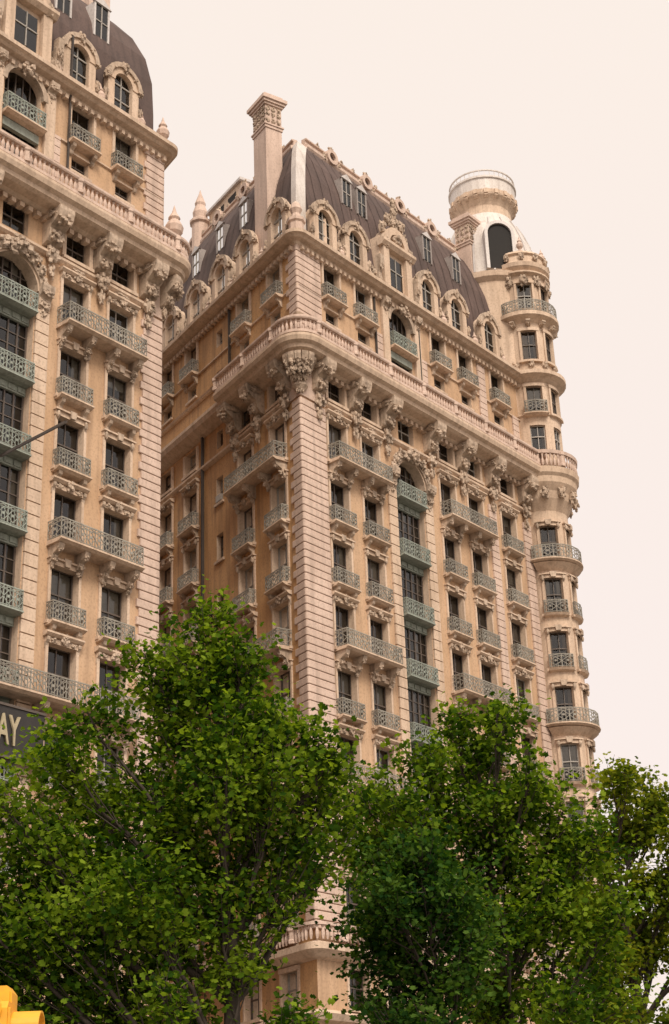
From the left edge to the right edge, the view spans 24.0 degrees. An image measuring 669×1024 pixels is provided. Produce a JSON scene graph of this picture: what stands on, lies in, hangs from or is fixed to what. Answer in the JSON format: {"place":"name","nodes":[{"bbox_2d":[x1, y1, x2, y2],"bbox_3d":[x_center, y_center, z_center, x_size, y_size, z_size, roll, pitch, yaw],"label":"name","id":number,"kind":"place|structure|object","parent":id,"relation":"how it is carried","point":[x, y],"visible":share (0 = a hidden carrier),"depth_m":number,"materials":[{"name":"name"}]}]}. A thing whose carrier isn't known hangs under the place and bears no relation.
{"place":"outdoors","nodes":[
{"label":"outdoors","id":0,"kind":"place"},
{"bbox_2d":[206,176,251,225],"bbox_3d":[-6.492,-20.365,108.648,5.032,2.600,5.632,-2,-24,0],"label":"roof cornice","id":1,"kind":"structure","parent":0,"point":[225,194],"depth_m":108.15,"materials":[{"name":"beige stone"}]},
{"bbox_2d":[110,0,668,1023],"label":"sky","id":2,"kind":"structure","parent":0,"point":[568,100],"materials":[{"name":"white"}]},
{"bbox_2d":[388,306,421,492],"bbox_3d":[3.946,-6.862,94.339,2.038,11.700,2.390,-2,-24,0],"label":"arch filler stone","id":3,"kind":"object","parent":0,"point":[413,473],"visible":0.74,"depth_m":93.04,"materials":[{"name":"beige stone"}]},
{"bbox_2d":[400,467,414,495],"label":"window","id":4,"kind":"structure","parent":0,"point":[401,473],"depth_m":112.03,"materials":[{"name":"black glass"}]},
{"bbox_2d":[160,258,318,1023],"bbox_3d":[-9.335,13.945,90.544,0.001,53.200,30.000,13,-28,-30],"label":"court wall brick","id":5,"kind":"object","parent":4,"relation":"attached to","point":[218,520],"visible":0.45,"depth_m":90.79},
{"bbox_2d":[300,271,570,1023],"bbox_3d":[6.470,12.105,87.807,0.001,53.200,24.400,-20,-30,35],"label":"wall","id":6,"kind":"structure","parent":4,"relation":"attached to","point":[329,985],"depth_m":91.39,"materials":[{"name":"beige stone"}]},
{"bbox_2d":[387,460,456,926],"bbox_3d":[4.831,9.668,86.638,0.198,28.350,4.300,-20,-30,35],"label":"bay stone","id":7,"kind":"object","parent":6,"relation":"attached to","point":[403,702],"visible":0.62,"depth_m":88.44,"materials":[{"name":"stone"}]},
{"bbox_2d":[375,332,570,959],"bbox_3d":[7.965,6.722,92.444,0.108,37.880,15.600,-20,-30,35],"label":"pale pilasters","id":8,"kind":"object","parent":6,"relation":"attached to","point":[536,636],"visible":0.48,"depth_m":96.97,"materials":[{"name":"stone"}]},
{"bbox_2d":[398,465,431,937],"bbox_3d":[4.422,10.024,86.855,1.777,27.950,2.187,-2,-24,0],"label":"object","id":9,"kind":"object","parent":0,"point":[422,599],"visible":0.27,"depth_m":89.11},
{"bbox_3d":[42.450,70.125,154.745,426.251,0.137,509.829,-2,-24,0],"label":"sidewalk","id":10,"kind":"structure","parent":0,"visible":0},
{"bbox_2d":[509,276,616,1020],"bbox_3d":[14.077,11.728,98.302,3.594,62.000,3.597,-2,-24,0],"label":"tower wall stone","id":11,"kind":"object","parent":10,"relation":"on","point":[548,422],"visible":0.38,"depth_m":100.44,"materials":[{"name":"beige stone"}]},
{"bbox_2d":[452,212,529,272],"bbox_3d":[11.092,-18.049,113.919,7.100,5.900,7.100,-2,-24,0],"label":"white dome","id":12,"kind":"structure","parent":11,"relation":"on","point":[480,263],"depth_m":111.72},
{"bbox_2d":[448,175,516,220],"bbox_3d":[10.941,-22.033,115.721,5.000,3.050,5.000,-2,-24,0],"label":"gallery","id":13,"kind":"object","parent":12,"relation":"on","point":[481,204],"depth_m":114.07,"materials":[{"name":"beige stone"}]},
{"bbox_2d":[449,169,513,191],"bbox_3d":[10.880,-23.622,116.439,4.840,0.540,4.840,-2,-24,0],"label":"white gallery rail","id":14,"kind":"object","parent":13,"relation":"on","point":[456,179],"visible":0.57,"depth_m":114.74,"materials":[{"name":"white metal"}]},
{"bbox_2d":[449,188,517,220],"bbox_3d":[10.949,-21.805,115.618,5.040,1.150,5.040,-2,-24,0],"label":"gallery consoles stone","id":15,"kind":"object","parent":13,"relation":"attached to","point":[466,199],"visible":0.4,"depth_m":113.95,"materials":[{"name":"beige stone"}]},
{"bbox_2d":[451,216,531,271],"bbox_3d":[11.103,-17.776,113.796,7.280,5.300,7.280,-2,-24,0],"label":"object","id":16,"kind":"object","parent":12,"relation":"attached to","point":[513,225],"visible":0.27,"depth_m":112.10,"materials":[{"name":"beige stone"}]},
{"bbox_2d":[482,220,515,268],"bbox_3d":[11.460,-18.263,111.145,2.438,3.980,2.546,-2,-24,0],"label":"dome dormer metal","id":17,"kind":"object","parent":12,"relation":"attached to","point":[485,239],"visible":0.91,"depth_m":110.34,"materials":[{"name":"white metal"}]},
{"bbox_2d":[500,251,578,517],"bbox_3d":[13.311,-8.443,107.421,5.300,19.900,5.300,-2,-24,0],"label":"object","id":18,"kind":"object","parent":11,"relation":"attached to","point":[553,478],"visible":0.47,"depth_m":105.50,"materials":[{"name":"beige stone"}]},
{"bbox_2d":[503,252,579,518],"bbox_3d":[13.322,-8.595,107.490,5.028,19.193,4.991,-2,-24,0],"label":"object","id":19,"kind":"object","parent":11,"relation":"attached to","point":[523,279],"visible":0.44,"depth_m":108.45,"materials":[{"name":"beige stone"}]},
{"bbox_3d":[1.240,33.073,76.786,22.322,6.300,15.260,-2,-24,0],"label":"ground-floor stone piers","id":20,"kind":"object","parent":10,"relation":"on","visible":0},
{"bbox_2d":[160,228,615,1023],"bbox_3d":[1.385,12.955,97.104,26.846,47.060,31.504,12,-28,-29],"label":"cornices stone","id":21,"kind":"object","parent":20,"relation":"on","point":[418,408],"visible":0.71,"depth_m":93.62,"materials":[{"name":"stone"}]},
{"bbox_2d":[287,201,305,228],"bbox_3d":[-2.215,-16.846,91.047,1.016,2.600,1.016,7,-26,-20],"label":"pale stone urn","id":22,"kind":"object","parent":21,"relation":"on","point":[295,219],"visible":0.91,"depth_m":90.72,"materials":[{"name":"stone"}]},
{"bbox_2d":[285,244,343,930],"bbox_3d":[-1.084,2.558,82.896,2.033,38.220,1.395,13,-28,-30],"label":"pale quoins","id":23,"kind":"object","parent":21,"relation":"attached to","point":[311,529],"visible":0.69,"depth_m":82.81,"materials":[{"name":"stone"}]},
{"bbox_2d":[162,202,499,356],"bbox_3d":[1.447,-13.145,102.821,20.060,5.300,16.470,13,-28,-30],"label":"dormer","id":24,"kind":"object","parent":21,"relation":"on","point":[401,255],"visible":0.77,"depth_m":98.05,"materials":[{"name":"stone"}]},
{"bbox_2d":[162,197,503,358],"bbox_3d":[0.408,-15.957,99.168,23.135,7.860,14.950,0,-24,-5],"label":"dormer ornament","id":25,"kind":"object","parent":24,"relation":"on","point":[395,223],"visible":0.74,"depth_m":98.48,"materials":[{"name":"stone"}]},
{"bbox_2d":[175,148,489,337],"bbox_3d":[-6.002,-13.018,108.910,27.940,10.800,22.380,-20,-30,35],"label":"mansard roof slate","id":26,"kind":"object","parent":21,"relation":"on","point":[319,194],"visible":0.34,"depth_m":101.46,"materials":[{"name":"grey stone"}]},
{"bbox_2d":[190,190,208,251],"bbox_3d":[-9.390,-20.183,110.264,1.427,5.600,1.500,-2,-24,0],"label":"pale finial turret","id":27,"kind":"object","parent":26,"relation":"on","point":[199,221],"visible":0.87,"depth_m":109.70,"materials":[{"name":"stone"}]},
{"bbox_2d":[291,141,306,229],"bbox_3d":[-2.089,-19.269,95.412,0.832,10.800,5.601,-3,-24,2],"label":"white hip flashing","id":28,"kind":"object","parent":26,"relation":"attached to","point":[298,160],"visible":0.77,"depth_m":94.06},
{"bbox_2d":[189,138,457,255],"bbox_3d":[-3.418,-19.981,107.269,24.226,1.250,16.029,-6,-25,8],"label":"pale roof cresting","id":29,"kind":"object","parent":26,"relation":"on","point":[312,147],"visible":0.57,"depth_m":104.99,"materials":[{"name":"stone"}]},
{"bbox_2d":[202,142,456,250],"bbox_3d":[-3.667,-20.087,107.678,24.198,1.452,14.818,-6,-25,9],"label":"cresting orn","id":30,"kind":"object","parent":29,"relation":"on","point":[360,181],"visible":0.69,"depth_m":105.89,"materials":[{"name":"stone"}]},
{"bbox_2d":[192,177,461,284],"bbox_3d":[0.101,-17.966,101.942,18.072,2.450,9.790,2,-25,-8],"label":"dormer window","id":31,"kind":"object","parent":26,"relation":"on","point":[353,193],"visible":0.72,"depth_m":101.18,"materials":[{"name":"metal"}]},
{"bbox_2d":[191,174,460,260],"bbox_3d":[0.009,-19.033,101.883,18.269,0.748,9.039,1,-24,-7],"label":"dormers metal","id":32,"kind":"object","parent":31,"relation":"on","point":[347,180],"visible":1,"depth_m":101.54,"materials":[{"name":"metal"}]},
{"bbox_2d":[176,150,485,325],"bbox_3d":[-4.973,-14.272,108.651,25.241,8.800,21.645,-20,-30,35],"label":"mansard roof","id":33,"kind":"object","parent":26,"relation":"attached to","point":[344,220],"visible":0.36,"depth_m":101.58,"materials":[{"name":"grey metal"}]},
{"bbox_2d":[247,92,480,272],"bbox_3d":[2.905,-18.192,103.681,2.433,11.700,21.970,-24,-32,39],"label":"pale chimneys","id":34,"kind":"object","parent":26,"relation":"on","point":[266,136],"visible":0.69,"depth_m":97.52,"materials":[{"name":"stone"}]},
{"bbox_2d":[252,105,476,243],"bbox_3d":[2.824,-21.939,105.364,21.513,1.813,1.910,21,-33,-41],"label":"chimney ornament","id":35,"kind":"object","parent":34,"relation":"on","point":[263,113],"visible":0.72,"depth_m":98.57,"materials":[{"name":"stone"}]},
{"label":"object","id":36,"kind":"object","parent":26,"relation":"on","visible":0},
{"bbox_2d":[217,155,432,231],"bbox_3d":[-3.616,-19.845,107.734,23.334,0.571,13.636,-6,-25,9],"label":"roof ornament","id":37,"kind":"object","parent":36,"relation":"on","point":[367,184],"visible":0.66,"depth_m":104.60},
{"bbox_2d":[158,253,557,982],"bbox_3d":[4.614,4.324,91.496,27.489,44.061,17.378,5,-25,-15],"label":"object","id":38,"kind":"object","parent":21,"relation":"on","point":[298,365],"visible":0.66,"depth_m":89.58,"materials":[{"name":"stone"}]},
{"bbox_2d":[162,245,520,486],"bbox_3d":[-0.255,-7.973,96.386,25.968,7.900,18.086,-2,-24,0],"label":"cornice molding","id":39,"kind":"object","parent":38,"relation":"on","point":[206,329],"visible":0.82,"depth_m":95.77,"materials":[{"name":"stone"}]},
{"bbox_2d":[227,361,530,529],"bbox_3d":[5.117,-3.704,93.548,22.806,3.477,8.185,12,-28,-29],"label":"corbel","id":40,"kind":"object","parent":38,"relation":"attached to","point":[320,402],"visible":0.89,"depth_m":90.72,"materials":[{"name":"stone"}]},
{"bbox_2d":[162,318,577,981],"bbox_3d":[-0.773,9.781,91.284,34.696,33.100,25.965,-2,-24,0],"label":"pale balusters","id":41,"kind":"object","parent":21,"relation":"on","point":[302,934],"visible":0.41,"depth_m":89.86,"materials":[{"name":"stone"}]},
{"bbox_2d":[205,237,544,360],"bbox_3d":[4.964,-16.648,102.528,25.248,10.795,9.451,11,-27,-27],"label":"pale urns","id":42,"kind":"object","parent":21,"relation":"on","point":[519,245],"visible":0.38,"depth_m":103.39,"materials":[{"name":"stone"}]},
{"bbox_2d":[155,262,599,1023],"bbox_3d":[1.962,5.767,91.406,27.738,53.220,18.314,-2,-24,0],"label":"window surrounds stone","id":43,"kind":"object","parent":21,"relation":"on","point":[385,330],"visible":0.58,"depth_m":92.78,"materials":[{"name":"beige stone"}]},
{"bbox_2d":[201,297,422,953],"bbox_3d":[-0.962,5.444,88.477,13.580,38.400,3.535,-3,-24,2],"label":"downspout pipe","id":44,"kind":"object","parent":43,"relation":"attached to","point":[202,475],"visible":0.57,"depth_m":93.63,"materials":[{"name":"metal"}]},
{"bbox_2d":[164,390,579,614],"bbox_3d":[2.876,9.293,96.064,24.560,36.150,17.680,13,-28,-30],"label":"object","id":45,"kind":"object","parent":43,"relation":"attached to","point":[219,497],"visible":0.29,"depth_m":91.71,"materials":[{"name":"beige stone"}]},
{"bbox_2d":[160,269,590,1020],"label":"window","id":46,"kind":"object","parent":43,"relation":"attached to","point":[368,519],"visible":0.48,"depth_m":93.31,"materials":[{"name":"black glass"}]},
{"bbox_2d":[157,265,597,1021],"bbox_3d":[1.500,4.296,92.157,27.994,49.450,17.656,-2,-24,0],"label":"window frame","id":47,"kind":"object","parent":43,"relation":"attached to","point":[371,517],"visible":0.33,"depth_m":93.11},
{"bbox_2d":[160,412,601,916],"bbox_3d":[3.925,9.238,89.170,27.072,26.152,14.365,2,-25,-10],"label":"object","id":48,"kind":"object","parent":43,"relation":"attached to","point":[569,739],"visible":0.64,"depth_m":92.15,"materials":[{"name":"stone"}]},
{"bbox_2d":[168,181,595,1021],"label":"window pane","id":49,"kind":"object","parent":43,"relation":"attached to","point":[570,761],"depth_m":95.30,"materials":[{"name":"black glass"}]},
{"bbox_2d":[162,200,297,1021],"bbox_3d":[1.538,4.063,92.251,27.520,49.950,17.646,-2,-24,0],"label":"window glass","id":50,"kind":"object","parent":49,"relation":"in","point":[285,684],"visible":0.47,"depth_m":91.55,"materials":[{"name":"black glass"}]},
{"bbox_2d":[156,292,613,968],"bbox_3d":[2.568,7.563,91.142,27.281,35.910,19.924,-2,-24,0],"label":"balcony slabs stone","id":51,"kind":"object","parent":43,"relation":"attached to","point":[266,466],"visible":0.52,"depth_m":90.09,"materials":[{"name":"beige stone"}]},
{"bbox_2d":[157,280,614,961],"bbox_3d":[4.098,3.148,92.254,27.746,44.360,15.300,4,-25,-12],"label":"balcony railing","id":52,"kind":"object","parent":51,"relation":"on","point":[249,596],"visible":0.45,"depth_m":90.79,"materials":[{"name":"grey metal"}]},
{"bbox_2d":[218,179,583,1005],"bbox_3d":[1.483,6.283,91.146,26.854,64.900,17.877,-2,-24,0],"label":"dark rooms","id":53,"kind":"object","parent":43,"relation":"attached to","point":[500,239],"visible":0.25,"depth_m":98.57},
{"bbox_2d":[388,305,427,485],"bbox_3d":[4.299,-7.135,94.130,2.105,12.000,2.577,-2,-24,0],"label":"arch molding","id":54,"kind":"object","parent":43,"relation":"attached to","point":[409,322],"visible":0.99,"depth_m":95.72,"materials":[{"name":"beige stone"}]},
{"bbox_2d":[391,304,430,483],"bbox_3d":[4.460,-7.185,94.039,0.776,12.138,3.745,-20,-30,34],"label":"arch ornament","id":55,"kind":"object","parent":54,"relation":"attached to","point":[411,456],"visible":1,"depth_m":92.12,"materials":[{"name":"stone"}]},
{"bbox_2d":[391,351,439,877],"bbox_3d":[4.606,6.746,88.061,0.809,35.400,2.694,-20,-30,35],"label":"bay copper","id":56,"kind":"object","parent":43,"relation":"attached to","point":[413,565],"visible":0.5,"depth_m":89.22,"materials":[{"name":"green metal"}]},
{"bbox_2d":[390,330,446,811],"bbox_3d":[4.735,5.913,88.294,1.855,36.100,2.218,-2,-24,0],"label":"balcony railings copper","id":57,"kind":"object","parent":56,"relation":"attached to","point":[426,556],"visible":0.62,"depth_m":89.06,"materials":[{"name":"metal"}]},
{"bbox_2d":[408,492,438,828],"bbox_3d":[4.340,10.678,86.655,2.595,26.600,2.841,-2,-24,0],"label":"bay reveal stone","id":58,"kind":"object","parent":43,"relation":"attached to","point":[427,603],"visible":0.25,"depth_m":89.96,"materials":[{"name":"beige stone"}]},
{"bbox_2d":[334,410,512,517],"bbox_3d":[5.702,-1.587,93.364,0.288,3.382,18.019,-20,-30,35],"label":"window ornament","id":59,"kind":"object","parent":43,"relation":"attached to","point":[371,429],"visible":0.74,"depth_m":95.13,"materials":[{"name":"stone"}]},
{"bbox_2d":[329,389,586,948],"bbox_3d":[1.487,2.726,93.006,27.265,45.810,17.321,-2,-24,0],"label":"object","id":60,"kind":"object","parent":43,"relation":"hanging from","point":[565,749],"visible":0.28,"depth_m":89.41,"materials":[{"name":"black glass"}]},
{"bbox_2d":[196,314,576,966],"bbox_3d":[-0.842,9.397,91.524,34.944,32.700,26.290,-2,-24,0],"label":"pale balustrade rail","id":61,"kind":"object","parent":21,"relation":"on","point":[365,349],"visible":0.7,"depth_m":90.66,"materials":[{"name":"stone"}]},
{"bbox_2d":[188,319,584,977],"bbox_3d":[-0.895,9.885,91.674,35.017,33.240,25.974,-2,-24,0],"label":"pale balustrade posts","id":62,"kind":"object","parent":21,"relation":"on","point":[390,371],"visible":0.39,"depth_m":91.02,"materials":[{"name":"stone"}]},
{"bbox_2d":[471,269,543,365],"bbox_3d":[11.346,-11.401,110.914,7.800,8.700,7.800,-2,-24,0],"label":"dome drum stone","id":63,"kind":"object","parent":21,"relation":"on","point":[493,287],"visible":0.21,"depth_m":108.54,"materials":[{"name":"beige stone"}]},
{"bbox_3d":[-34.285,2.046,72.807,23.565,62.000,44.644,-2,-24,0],"label":"rear brick walls","id":64,"kind":"object","parent":10,"relation":"on","visible":0},
{"bbox_2d":[0,60,160,1022],"bbox_3d":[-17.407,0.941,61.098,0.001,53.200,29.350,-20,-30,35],"label":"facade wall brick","id":65,"kind":"object","parent":64,"relation":"attached to","point":[99,176],"visible":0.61,"depth_m":71.34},
{"bbox_2d":[0,294,33,868],"bbox_3d":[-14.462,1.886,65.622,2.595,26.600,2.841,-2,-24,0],"label":"bay reveal stone","id":66,"kind":"object","parent":65,"relation":"attached to","point":[9,549],"visible":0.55,"depth_m":67.53,"materials":[{"name":"beige stone"}]},
{"bbox_2d":[0,62,40,294],"bbox_3d":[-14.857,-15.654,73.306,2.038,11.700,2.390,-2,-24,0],"label":"arch filler stone","id":67,"kind":"object","parent":65,"relation":"attached to","point":[22,267],"visible":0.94,"depth_m":71.99,"materials":[{"name":"beige stone"}]},
{"bbox_2d":[0,249,49,880],"bbox_3d":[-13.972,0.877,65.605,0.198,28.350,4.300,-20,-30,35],"label":"bay stone","id":68,"kind":"object","parent":65,"relation":"attached to","point":[26,640],"visible":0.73,"depth_m":67.70,"materials":[{"name":"stone"}]},
{"bbox_2d":[54,134,60,177],"bbox_3d":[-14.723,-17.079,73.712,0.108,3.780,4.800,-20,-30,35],"label":"pale pilasters","id":69,"kind":"object","parent":65,"relation":"attached to","point":[57,144],"visible":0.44,"depth_m":75.70,"materials":[{"name":"stone"}]},
{"bbox_2d":[2,72,130,961],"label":"window","id":70,"kind":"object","parent":65,"relation":"in","point":[79,375],"visible":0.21,"depth_m":72.63,"materials":[{"name":"black glass"}]},
{"bbox_2d":[3,72,134,980],"bbox_3d":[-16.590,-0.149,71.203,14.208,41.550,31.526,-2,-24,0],"label":"window frame","id":71,"kind":"object","parent":65,"relation":"attached to","point":[121,319],"visible":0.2,"depth_m":72.97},
{"bbox_2d":[0,66,140,981],"bbox_3d":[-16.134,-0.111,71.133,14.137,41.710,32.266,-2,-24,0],"label":"window surrounds stone","id":72,"kind":"object","parent":65,"relation":"attached to","point":[48,140],"visible":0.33,"depth_m":72.03,"materials":[{"name":"beige stone"}]},
{"bbox_2d":[0,122,146,876],"bbox_3d":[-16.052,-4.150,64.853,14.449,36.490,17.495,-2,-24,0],"label":"balcony railing","id":73,"kind":"object","parent":65,"relation":"attached to","point":[87,461],"visible":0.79,"depth_m":69.82,"materials":[{"name":"metal"}]},
{"bbox_2d":[0,105,148,891],"bbox_3d":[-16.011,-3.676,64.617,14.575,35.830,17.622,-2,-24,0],"label":"balcony slabs stone","id":74,"kind":"object","parent":65,"relation":"attached to","point":[104,343],"visible":0.72,"depth_m":70.71,"materials":[{"name":"beige stone"}]},
{"bbox_2d":[0,58,165,275],"bbox_3d":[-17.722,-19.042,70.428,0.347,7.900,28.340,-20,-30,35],"label":"cornice molding","id":75,"kind":"object","parent":65,"relation":"attached to","point":[36,214],"visible":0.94,"depth_m":76.93,"materials":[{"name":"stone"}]},
{"bbox_2d":[0,30,190,912],"bbox_3d":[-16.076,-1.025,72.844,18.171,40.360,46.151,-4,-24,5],"label":"cornices stone","id":76,"kind":"object","parent":65,"relation":"attached to","point":[27,185],"visible":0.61,"depth_m":75.69,"materials":[{"name":"stone"}]},
{"bbox_2d":[0,0,138,119],"bbox_3d":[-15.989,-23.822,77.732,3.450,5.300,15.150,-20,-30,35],"label":"dormer","id":77,"kind":"object","parent":76,"relation":"on","point":[39,10],"visible":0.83,"depth_m":78.03,"materials":[{"name":"stone"}]},
{"bbox_2d":[0,3,143,117],"bbox_3d":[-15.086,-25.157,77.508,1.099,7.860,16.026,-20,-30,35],"label":"dormer trim","id":78,"kind":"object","parent":77,"relation":"attached to","point":[84,40],"visible":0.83,"depth_m":80.13,"materials":[{"name":"stone"}]},
{"bbox_2d":[15,0,129,938],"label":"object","id":79,"kind":"object","parent":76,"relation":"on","point":[76,72],"depth_m":78.94,"materials":[{"name":"black glass"}]},
{"bbox_2d":[0,115,38,873],"bbox_3d":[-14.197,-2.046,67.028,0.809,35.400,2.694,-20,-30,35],"label":"bay copper","id":80,"kind":"object","parent":79,"relation":"attached to","point":[20,313],"visible":0.87,"depth_m":68.93,"materials":[{"name":"green metal"}]},
{"bbox_2d":[0,256,28,837],"bbox_3d":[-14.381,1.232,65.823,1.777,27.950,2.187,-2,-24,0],"label":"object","id":81,"kind":"object","parent":80,"relation":"attached to","point":[4,557],"visible":0.59,"depth_m":68.64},
{"bbox_2d":[0,90,46,870],"bbox_3d":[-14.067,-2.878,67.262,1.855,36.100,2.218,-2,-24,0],"label":"balcony railings copper","id":82,"kind":"object","parent":80,"relation":"attached to","point":[19,599],"visible":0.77,"depth_m":68.58,"materials":[{"name":"metal"}]},
{"bbox_2d":[0,701,46,767],"bbox_3d":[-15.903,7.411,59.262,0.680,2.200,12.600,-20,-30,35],"label":"hotel sign","id":83,"kind":"object","parent":79,"relation":"attached to","point":[14,719],"visible":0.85,"depth_m":62.60,"materials":[{"name":"grey metal"}]},
{"bbox_2d":[0,62,48,285],"bbox_3d":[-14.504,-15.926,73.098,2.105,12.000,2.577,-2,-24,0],"label":"arch molding","id":84,"kind":"object","parent":79,"relation":"attached to","point":[39,85],"visible":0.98,"depth_m":74.68,"materials":[{"name":"beige stone"}]},
{"bbox_2d":[0,61,48,283],"bbox_3d":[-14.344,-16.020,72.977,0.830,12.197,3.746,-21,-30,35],"label":"arch ornament","id":85,"kind":"object","parent":84,"relation":"attached to","point":[18,244],"visible":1,"depth_m":71.46,"materials":[{"name":"stone"}]},
{"bbox_2d":[0,420,67,456],"bbox_3d":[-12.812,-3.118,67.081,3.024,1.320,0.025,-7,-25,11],"label":"flagpole pipe","id":86,"kind":"object","parent":79,"relation":"attached to","point":[33,438],"visible":1,"depth_m":67.07,"materials":[{"name":"metal"}]},
{"bbox_2d":[0,0,127,976],"bbox_3d":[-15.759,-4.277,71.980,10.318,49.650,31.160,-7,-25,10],"label":"dark rooms","id":87,"kind":"object","parent":79,"relation":"attached to","point":[19,31],"visible":0.2,"depth_m":72.97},
{"bbox_2d":[3,140,127,849],"bbox_3d":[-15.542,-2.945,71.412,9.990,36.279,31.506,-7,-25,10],"label":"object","id":88,"kind":"object","parent":79,"relation":"hanging from","point":[65,580],"visible":0.24,"depth_m":70.59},
{"bbox_2d":[66,35,73,168],"bbox_3d":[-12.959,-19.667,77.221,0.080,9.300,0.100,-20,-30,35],"label":"downspout pipe","id":89,"kind":"object","parent":79,"relation":"attached to","point":[70,104],"visible":0.64,"depth_m":77.14,"materials":[{"name":"metal"}]},
{"bbox_2d":[44,272,135,824],"bbox_3d":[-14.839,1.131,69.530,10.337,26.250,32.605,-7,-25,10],"label":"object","id":90,"kind":"object","parent":79,"relation":"attached to","point":[65,641],"visible":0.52,"depth_m":70.93,"materials":[{"name":"stone"}]},
{"bbox_2d":[73,268,129,331],"bbox_3d":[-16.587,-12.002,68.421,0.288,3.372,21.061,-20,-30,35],"label":"window ornament","id":91,"kind":"object","parent":79,"relation":"attached to","point":[83,274],"visible":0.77,"depth_m":74.28,"materials":[{"name":"stone"}]},
{"bbox_2d":[0,0,152,299],"bbox_3d":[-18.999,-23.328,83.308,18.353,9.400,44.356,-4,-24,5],"label":"mansard roof slate","id":92,"kind":"object","parent":76,"relation":"on","point":[121,46],"visible":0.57,"depth_m":82.85,"materials":[{"name":"grey stone"}]},
{"bbox_2d":[54,0,111,44],"bbox_3d":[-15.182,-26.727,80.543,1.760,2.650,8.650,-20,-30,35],"label":"dormers metal","id":93,"kind":"object","parent":92,"relation":"on","point":[91,9],"visible":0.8,"depth_m":82.63,"materials":[{"name":"metal"}]},
{"bbox_2d":[82,0,109,7],"bbox_3d":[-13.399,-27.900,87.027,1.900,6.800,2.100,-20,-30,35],"label":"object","id":94,"kind":"object","parent":92,"relation":"on","point":[87,2],"visible":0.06,"depth_m":86.20,"materials":[{"name":"stone"}]},
{"bbox_2d":[0,0,183,817],"bbox_3d":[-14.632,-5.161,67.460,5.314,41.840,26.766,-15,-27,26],"label":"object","id":95,"kind":"object","parent":76,"relation":"on","point":[155,280],"visible":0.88,"depth_m":73.58,"materials":[{"name":"stone"}]},
{"bbox_2d":[2,182,162,328],"bbox_3d":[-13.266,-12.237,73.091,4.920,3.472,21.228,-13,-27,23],"label":"corbel","id":96,"kind":"object","parent":95,"relation":"attached to","point":[103,280],"visible":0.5,"depth_m":75.00,"materials":[{"name":"stone"}]},
{"bbox_2d":[60,65,183,245],"bbox_3d":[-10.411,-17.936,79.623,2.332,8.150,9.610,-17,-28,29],"label":"pale urns","id":97,"kind":"object","parent":95,"relation":"attached to","point":[173,224],"visible":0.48,"depth_m":80.28,"materials":[{"name":"stone"}]},
{"bbox_2d":[0,128,189,260],"bbox_3d":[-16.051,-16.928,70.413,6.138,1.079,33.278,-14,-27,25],"label":"pale balustrade rail","id":98,"kind":"object","parent":76,"relation":"on","point":[43,157],"visible":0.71,"depth_m":74.80,"materials":[{"name":"stone"}]},
{"bbox_2d":[1,136,188,258],"bbox_3d":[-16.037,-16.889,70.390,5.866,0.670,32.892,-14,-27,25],"label":"pale balusters","id":99,"kind":"object","parent":98,"relation":"on","point":[184,250],"visible":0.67,"depth_m":74.96,"materials":[{"name":"stone"}]},
{"bbox_2d":[23,146,180,250],"bbox_3d":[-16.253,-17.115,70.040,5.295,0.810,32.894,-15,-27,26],"label":"pale balustrade posts","id":100,"kind":"object","parent":98,"relation":"on","point":[27,151],"visible":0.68,"depth_m":74.29,"materials":[{"name":"stone"}]},
{"bbox_2d":[131,149,163,858],"bbox_3d":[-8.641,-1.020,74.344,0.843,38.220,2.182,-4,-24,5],"label":"pale quoins","id":101,"kind":"object","parent":76,"relation":"attached to","point":[149,467],"visible":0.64,"depth_m":74.42,"materials":[{"name":"stone"}]},
{"bbox_3d":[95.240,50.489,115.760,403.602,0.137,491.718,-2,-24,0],"label":"sidewalk","id":102,"kind":"structure","parent":0,"visible":0},
{"bbox_2d":[0,985,44,1023],"bbox_3d":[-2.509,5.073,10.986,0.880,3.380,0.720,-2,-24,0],"label":"traffic light","id":103,"kind":"object","parent":102,"relation":"on","point":[10,1013],"visible":1,"depth_m":11.36,"materials":[{"name":"yellow metal"}]},
{"bbox_2d":[0,575,379,1023],"bbox_3d":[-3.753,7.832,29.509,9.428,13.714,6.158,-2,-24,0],"label":"plane tree","id":104,"kind":"object","parent":102,"relation":"on","point":[239,751],"visible":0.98,"depth_m":29.28,"materials":[{"name":"green plant"}]},
{"bbox_2d":[315,810,525,1023],"bbox_3d":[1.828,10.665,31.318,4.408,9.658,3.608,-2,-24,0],"label":"maple tree","id":105,"kind":"object","parent":102,"relation":"on","point":[424,905],"visible":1,"depth_m":31.98,"materials":[{"name":"green plant"}]},
{"bbox_2d":[320,683,668,1023],"bbox_3d":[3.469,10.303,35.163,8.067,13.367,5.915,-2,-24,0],"label":"plane tree","id":106,"kind":"object","parent":102,"relation":"on","point":[568,850],"visible":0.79,"depth_m":35.42,"materials":[{"name":"green plant"}]},
{"bbox_2d":[559,751,668,1023],"bbox_3d":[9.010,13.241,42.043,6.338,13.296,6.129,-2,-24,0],"label":"plane tree","id":107,"kind":"object","parent":102,"relation":"on","point":[652,940],"visible":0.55,"depth_m":42.90,"materials":[{"name":"green plant"}]}
]}

